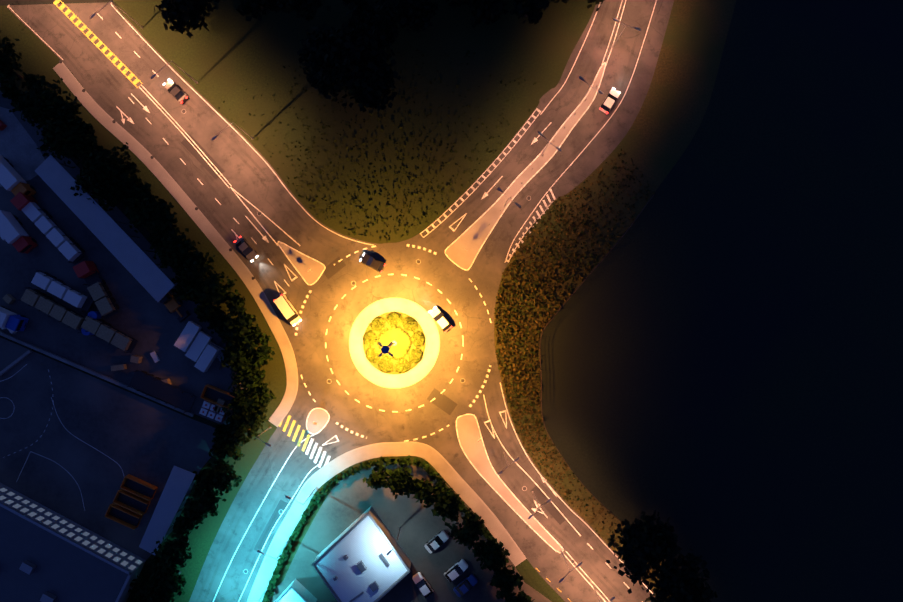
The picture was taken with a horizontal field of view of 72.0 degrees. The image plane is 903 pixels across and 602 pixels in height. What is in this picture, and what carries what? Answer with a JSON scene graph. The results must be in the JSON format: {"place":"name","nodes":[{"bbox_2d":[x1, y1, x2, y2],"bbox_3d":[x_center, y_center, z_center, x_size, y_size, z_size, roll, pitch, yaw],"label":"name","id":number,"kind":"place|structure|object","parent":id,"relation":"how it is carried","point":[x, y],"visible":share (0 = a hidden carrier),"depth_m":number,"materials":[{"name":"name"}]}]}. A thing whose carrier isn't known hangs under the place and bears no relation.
{"place":"outdoors","nodes":[
{"label":"outdoors","id":0,"kind":"place"},
{"bbox_2d":[0,83,247,559],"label":"yard asphalt","id":1,"kind":"structure","parent":0,"point":[148,441],"depth_m":109.70,"materials":[{"name":"grey asphalt"}]},
{"bbox_2d":[0,306,28,330],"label":"truck","id":2,"kind":"object","parent":1,"relation":"on","point":[10,320],"visible":1,"depth_m":106.92,"materials":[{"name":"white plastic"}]},
{"bbox_2d":[0,210,37,253],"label":"truck","id":3,"kind":"object","parent":1,"relation":"on","point":[13,232],"visible":1,"depth_m":106.91,"materials":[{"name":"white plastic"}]},
{"bbox_2d":[10,192,84,263],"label":"truck","id":4,"kind":"object","parent":1,"relation":"on","point":[69,249],"visible":1,"depth_m":107.27,"materials":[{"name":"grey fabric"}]},
{"bbox_2d":[21,287,84,332],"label":"truck trailer","id":5,"kind":"object","parent":1,"relation":"on","point":[41,301],"visible":0.94,"depth_m":107.48,"materials":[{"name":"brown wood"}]},
{"bbox_2d":[28,270,93,311],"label":"truck trailer","id":6,"kind":"object","parent":1,"relation":"on","point":[55,286],"visible":0.98,"depth_m":107.27,"materials":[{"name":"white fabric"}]},
{"bbox_2d":[0,364,123,509],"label":"court markings","id":7,"kind":"object","parent":1,"relation":"on","point":[41,435],"visible":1,"depth_m":109.69,"materials":[{"name":"white paint"}]},
{"bbox_2d":[81,311,101,334],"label":"yard drums","id":8,"kind":"object","parent":1,"relation":"on","point":[95,315],"visible":0.6,"depth_m":108.11,"materials":[{"name":"blue paint"}]},
{"bbox_2d":[73,261,118,318],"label":"truck","id":9,"kind":"object","parent":1,"relation":"on","point":[97,287],"visible":1,"depth_m":107.51,"materials":[{"name":"grey metal"}]},
{"bbox_2d":[78,313,137,352],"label":"truck trailer","id":10,"kind":"object","parent":1,"relation":"on","point":[106,331],"visible":0.88,"depth_m":107.50,"materials":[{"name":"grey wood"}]},
{"bbox_2d":[0,234,227,421],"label":"yard sheet stacks","id":11,"kind":"object","parent":1,"relation":"on","point":[193,340],"visible":0.85,"depth_m":108.49,"materials":[{"name":"white plastic"}]},
{"bbox_2d":[2,294,225,412],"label":"yard pallets","id":12,"kind":"object","parent":1,"relation":"on","point":[9,298],"visible":0.73,"depth_m":108.79,"materials":[{"name":"brown wood"}]},
{"bbox_2d":[0,120,227,420],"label":"yard crate frames","id":13,"kind":"structure","parent":1,"relation":"on","point":[3,126],"depth_m":108.92,"materials":[{"name":"red paint"}]},
{"bbox_2d":[59,163,193,544],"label":"shed posts","id":14,"kind":"object","parent":1,"relation":"on","point":[169,278],"visible":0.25,"depth_m":107.43,"materials":[{"name":"grey metal"}]},
{"bbox_2d":[35,155,195,554],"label":"shed roofs","id":15,"kind":"structure","parent":14,"relation":"on","point":[131,256],"depth_m":105.38,"materials":[{"name":"metal"}]},
{"bbox_2d":[127,369,196,412],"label":"truck trailer","id":16,"kind":"object","parent":1,"relation":"on","point":[150,384],"visible":1,"depth_m":108.47,"materials":[{"name":"grey metal"}]},
{"bbox_2d":[104,292,233,529],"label":"yard skips","id":17,"kind":"object","parent":1,"relation":"on","point":[172,305],"visible":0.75,"depth_m":108.53,"materials":[{"name":"orange paint"}]},
{"bbox_2d":[109,289,233,525],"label":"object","id":18,"kind":"structure","parent":1,"relation":"on","point":[212,394],"depth_m":109.16,"materials":[{"name":"brown metal"}]},
{"bbox_2d":[0,5,286,601],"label":"grass","id":19,"kind":"structure","parent":0,"point":[40,57],"depth_m":109.71,"materials":[{"name":"green plant"}]},
{"bbox_2d":[7,2,376,351],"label":"road","id":20,"kind":"structure","parent":0,"point":[108,85],"depth_m":109.70,"materials":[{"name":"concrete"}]},
{"bbox_2d":[163,79,188,103],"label":"dark sedan","id":21,"kind":"object","parent":20,"relation":"on","point":[176,91],"visible":0.98,"depth_m":108.70,"materials":[{"name":"black paint"}]},
{"bbox_2d":[234,236,257,261],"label":"car","id":22,"kind":"object","parent":20,"relation":"on","point":[246,249],"visible":1,"depth_m":108.74,"materials":[{"name":"grey paint"}]},
{"bbox_2d":[273,295,301,325],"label":"white van","id":23,"kind":"object","parent":20,"relation":"on","point":[291,315],"visible":1,"depth_m":107.61,"materials":[{"name":"white paint"}]},
{"bbox_2d":[53,0,570,601],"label":"yellow road markings","id":24,"kind":"object","parent":20,"relation":"on","point":[99,44],"visible":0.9,"depth_m":109.68,"materials":[{"name":"paint"}]},
{"bbox_2d":[181,134,566,550],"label":"tarmac repairs","id":25,"kind":"structure","parent":20,"relation":"on","point":[444,403],"depth_m":109.68,"materials":[{"name":"black asphalt"}]},
{"bbox_2d":[181,109,574,573],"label":"manhole frames","id":26,"kind":"structure","parent":20,"relation":"on","point":[330,379],"depth_m":109.68,"materials":[{"name":"grey metal"}]},
{"bbox_2d":[182,110,574,572],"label":"manhole covers","id":27,"kind":"object","parent":20,"relation":"on","point":[329,380],"visible":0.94,"depth_m":109.68,"materials":[{"name":"metal"}]},
{"bbox_2d":[0,30,534,601],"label":"tree foliage","id":28,"kind":"object","parent":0,"point":[106,174],"visible":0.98,"depth_m":105.30,"materials":[{"name":"green plant"}]},
{"bbox_2d":[53,63,524,601],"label":"footway paving","id":29,"kind":"structure","parent":0,"point":[459,487],"depth_m":109.59,"materials":[{"name":"grey concrete"}]},
{"bbox_2d":[62,62,526,601],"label":"footway kerb","id":30,"kind":"structure","parent":29,"relation":"on","point":[296,366],"depth_m":109.59,"materials":[{"name":"concrete"}]},
{"bbox_2d":[59,60,596,279],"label":"reflector posts","id":31,"kind":"object","parent":29,"relation":"on","point":[151,157],"visible":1,"depth_m":109.57,"materials":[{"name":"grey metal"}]},
{"bbox_2d":[294,243,494,441],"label":"roundabout road","id":32,"kind":"structure","parent":0,"point":[337,402],"depth_m":109.69,"materials":[{"name":"asphalt"}]},
{"bbox_2d":[360,253,385,272],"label":"dark hatchback","id":33,"kind":"object","parent":32,"relation":"on","point":[368,260],"visible":1,"depth_m":108.58,"materials":[{"name":"black paint"}]},
{"bbox_2d":[350,299,437,386],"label":"apron","id":34,"kind":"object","parent":32,"relation":"on","point":[423,367],"depth_m":109.64,"materials":[{"name":"beige concrete"}]},
{"bbox_2d":[349,298,439,387],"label":"island kerb stones","id":35,"kind":"object","parent":32,"relation":"on","point":[429,370],"visible":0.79,"depth_m":109.59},
{"bbox_2d":[363,312,425,374],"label":"roundabout central island","id":36,"kind":"structure","parent":32,"relation":"on","point":[388,337],"depth_m":109.33,"materials":[{"name":"plant"}]},
{"bbox_2d":[363,312,423,373],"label":"shrubs","id":37,"kind":"object","parent":36,"relation":"on","point":[409,326],"visible":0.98,"depth_m":108.65,"materials":[{"name":"green plant"}]},
{"bbox_2d":[264,463,551,601],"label":"parking lot","id":38,"kind":"structure","parent":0,"point":[348,501],"depth_m":109.70,"materials":[{"name":"grey asphalt"}]},
{"bbox_2d":[412,572,433,597],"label":"parked car","id":39,"kind":"object","parent":38,"relation":"on","point":[424,587],"visible":1,"depth_m":108.64,"materials":[{"name":"white paint"}]},
{"bbox_2d":[424,530,448,553],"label":"parked car","id":40,"kind":"object","parent":38,"relation":"on","point":[438,540],"visible":1,"depth_m":108.75,"materials":[{"name":"grey paint"}]},
{"bbox_2d":[444,559,467,581],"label":"parked car","id":41,"kind":"object","parent":38,"relation":"on","point":[456,570],"visible":1,"depth_m":108.65,"materials":[{"name":"white paint"}]},
{"bbox_2d":[453,574,477,596],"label":"parked car","id":42,"kind":"object","parent":38,"relation":"on","point":[465,585],"visible":1,"depth_m":108.75,"materials":[{"name":"blue paint"}]},
{"bbox_2d":[263,456,564,601],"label":"plot grass","id":43,"kind":"structure","parent":0,"point":[532,577],"depth_m":109.71,"materials":[{"name":"green plant"}]},
{"bbox_2d":[0,0,902,601],"bbox_3d":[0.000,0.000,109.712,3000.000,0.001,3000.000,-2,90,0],"label":"ground","id":44,"kind":"structure","parent":0,"point":[722,360],"depth_m":109.71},
{"bbox_2d":[0,107,44,186],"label":"yard concrete apron","id":45,"kind":"object","parent":44,"relation":"on","point":[20,152],"visible":0.62,"depth_m":109.69,"materials":[{"name":"grey concrete"}]},
{"bbox_2d":[0,155,35,195],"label":"truck","id":46,"kind":"object","parent":45,"relation":"on","point":[13,181],"visible":0.85,"depth_m":106.91,"materials":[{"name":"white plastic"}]},
{"bbox_2d":[0,331,193,416],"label":"yard wall","id":47,"kind":"structure","parent":44,"relation":"on","point":[55,356],"depth_m":109.11,"materials":[{"name":"concrete"}]},
{"bbox_2d":[0,483,410,601],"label":"building walls","id":48,"kind":"structure","parent":44,"relation":"on","point":[301,589],"depth_m":107.53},
{"bbox_2d":[0,506,127,601],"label":"hall roof","id":49,"kind":"structure","parent":48,"relation":"on","point":[65,571],"depth_m":104.51,"materials":[{"name":"metal"}]},
{"bbox_2d":[0,488,141,569],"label":"hall windows","id":50,"kind":"structure","parent":48,"relation":"attached to","point":[86,542],"depth_m":106.60,"materials":[{"name":"glass"}]},
{"bbox_2d":[0,502,410,601],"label":"roof parapets","id":51,"kind":"object","parent":48,"relation":"on","point":[27,567],"visible":1,"depth_m":104.41,"materials":[{"name":"concrete"}]},
{"bbox_2d":[278,516,406,601],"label":"shop roofs","id":52,"kind":"structure","parent":48,"relation":"on","point":[365,542],"depth_m":106.11,"materials":[{"name":"white metal"}]},
{"bbox_2d":[189,352,382,601],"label":"road","id":53,"kind":"structure","parent":44,"relation":"on","point":[300,464],"depth_m":109.70,"materials":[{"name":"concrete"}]},
{"bbox_2d":[13,0,669,595],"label":"tree trunks and limbs","id":54,"kind":"object","parent":44,"relation":"on","point":[195,284],"visible":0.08,"depth_m":107.52,"materials":[{"name":"brown wood"}]},
{"bbox_2d":[154,0,717,601],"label":"wood foliage","id":55,"kind":"object","parent":54,"relation":"on","point":[350,58],"visible":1,"depth_m":101.66,"materials":[{"name":"green plant"}]},
{"bbox_2d":[113,0,596,243],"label":"grass triangle","id":56,"kind":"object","parent":44,"relation":"on","point":[230,56],"depth_m":109.71,"materials":[{"name":"green plant"}]},
{"bbox_2d":[90,0,640,601],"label":"street lights","id":57,"kind":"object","parent":44,"relation":"on","point":[394,342],"depth_m":100.97,"materials":[{"name":"metal"}]},
{"bbox_2d":[381,346,388,353],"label":"mast cap","id":58,"kind":"object","parent":57,"relation":"on","point":[384,349],"visible":1,"depth_m":94.49,"materials":[{"name":"blue paint"}]},
{"bbox_2d":[218,42,650,541],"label":"grass tufts","id":59,"kind":"object","parent":44,"relation":"on","point":[499,291],"visible":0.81,"depth_m":109.50,"materials":[{"name":"green plant"}]},
{"bbox_2d":[396,340,654,601],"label":"road","id":60,"kind":"structure","parent":44,"relation":"on","point":[543,557],"depth_m":109.69,"materials":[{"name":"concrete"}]},
{"bbox_2d":[391,0,673,341],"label":"road","id":61,"kind":"structure","parent":44,"relation":"on","point":[446,276],"depth_m":109.68,"materials":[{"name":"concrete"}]},
{"bbox_2d":[10,1,652,590],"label":"tyre track wear","id":62,"kind":"object","parent":61,"relation":"on","point":[258,175],"visible":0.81,"depth_m":109.68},
{"bbox_2d":[7,0,656,601],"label":"white road markings","id":63,"kind":"object","parent":61,"relation":"on","point":[145,108],"visible":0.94,"depth_m":109.68,"materials":[{"name":"paint"}]},
{"bbox_2d":[429,306,451,331],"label":"white estate car","id":64,"kind":"object","parent":61,"relation":"on","point":[440,319],"visible":1,"depth_m":108.56,"materials":[{"name":"white paint"}]},
{"bbox_2d":[279,64,604,551],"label":"traffic islands","id":65,"kind":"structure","parent":61,"relation":"on","point":[471,240],"depth_m":109.59,"materials":[{"name":"grey concrete"}]},
{"bbox_2d":[278,62,605,552],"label":"traffic island curbs","id":66,"kind":"structure","parent":65,"relation":"on","point":[467,270],"depth_m":109.59,"materials":[{"name":"white paint"}]},
{"bbox_2d":[599,88,619,113],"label":"silver hatchback car","id":67,"kind":"object","parent":61,"relation":"on","point":[609,101],"visible":1,"depth_m":108.61,"materials":[{"name":"white paint"}]},
{"bbox_2d":[539,195,670,567],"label":"field fence","id":68,"kind":"object","parent":44,"relation":"on","point":[554,316],"visible":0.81,"depth_m":108.79,"materials":[{"name":"brown wood"}]},
{"bbox_2d":[494,0,735,595],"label":"verge grass","id":69,"kind":"structure","parent":44,"relation":"on","point":[654,143],"depth_m":109.71,"materials":[{"name":"plant"}]},
{"bbox_2d":[494,149,654,549],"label":"dry grass tufts","id":70,"kind":"object","parent":69,"relation":"on","point":[543,326],"depth_m":109.50,"materials":[{"name":"brown plant"}]}
]}

